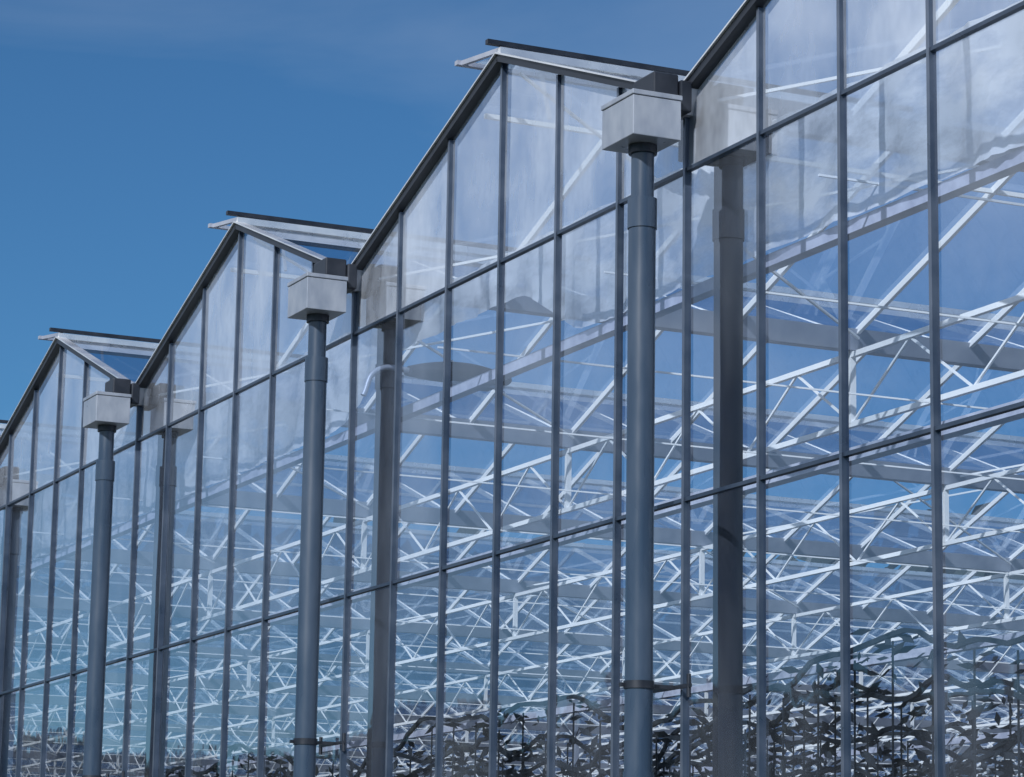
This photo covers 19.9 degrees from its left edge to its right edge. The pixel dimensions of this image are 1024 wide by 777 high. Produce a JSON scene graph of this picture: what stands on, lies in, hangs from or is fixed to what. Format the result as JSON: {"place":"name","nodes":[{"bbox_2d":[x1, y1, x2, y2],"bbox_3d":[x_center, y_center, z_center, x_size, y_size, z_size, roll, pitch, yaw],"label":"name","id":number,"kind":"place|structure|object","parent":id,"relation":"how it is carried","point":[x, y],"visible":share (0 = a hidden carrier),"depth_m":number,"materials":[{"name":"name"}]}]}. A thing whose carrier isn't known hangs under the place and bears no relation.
{"place":"outdoors","nodes":[
{"label":"outdoors","id":0,"kind":"place"},
{"bbox_2d":[0,0,1023,569],"label":"sky","id":1,"kind":"structure","parent":0,"point":[129,128],"materials":[{"name":"blue"}]},
{"label":"ground","id":2,"kind":"structure","parent":0,"visible":0},
{"bbox_2d":[0,0,1023,776],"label":"greenhouse","id":3,"kind":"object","parent":2,"relation":"on","point":[492,622],"visible":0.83,"depth_m":23.42,"materials":[{"name":"clear glass"}]},
{"bbox_2d":[82,391,131,776],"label":"rain downpipe","id":4,"kind":"object","parent":3,"relation":"attached to","point":[106,415],"visible":1,"depth_m":24.05,"materials":[{"name":"grey plastic"}]},
{"bbox_2d":[287,272,347,776],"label":"rain downpipe","id":5,"kind":"object","parent":3,"relation":"attached to","point":[317,302],"visible":1,"depth_m":19.75,"materials":[{"name":"grey plastic"}]},
{"bbox_2d":[361,362,511,396],"bbox_3d":[-0.531,-0.044,20.238,1.108,0.309,0.300,6,-12,-24],"label":"street lamp","id":6,"kind":"object","parent":3,"relation":"attached to","point":[460,371],"visible":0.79,"depth_m":20.17,"materials":[{"name":"metal"}]},
{"bbox_2d":[173,628,1023,776],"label":"tomato crop","id":7,"kind":"object","parent":3,"relation":"on","point":[1003,747],"visible":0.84,"depth_m":20.14,"materials":[{"name":"green plant"}]},
{"bbox_2d":[601,88,691,776],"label":"rain downpipe","id":8,"kind":"object","parent":3,"relation":"attached to","point":[641,128],"visible":1,"depth_m":15.46,"materials":[{"name":"grey plastic"}]},
{"bbox_2d":[173,502,1023,776],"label":"distant trees","id":9,"kind":"object","parent":2,"relation":"on","point":[274,702],"visible":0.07,"depth_m":109.38,"materials":[{"name":"green plant"}]}
]}

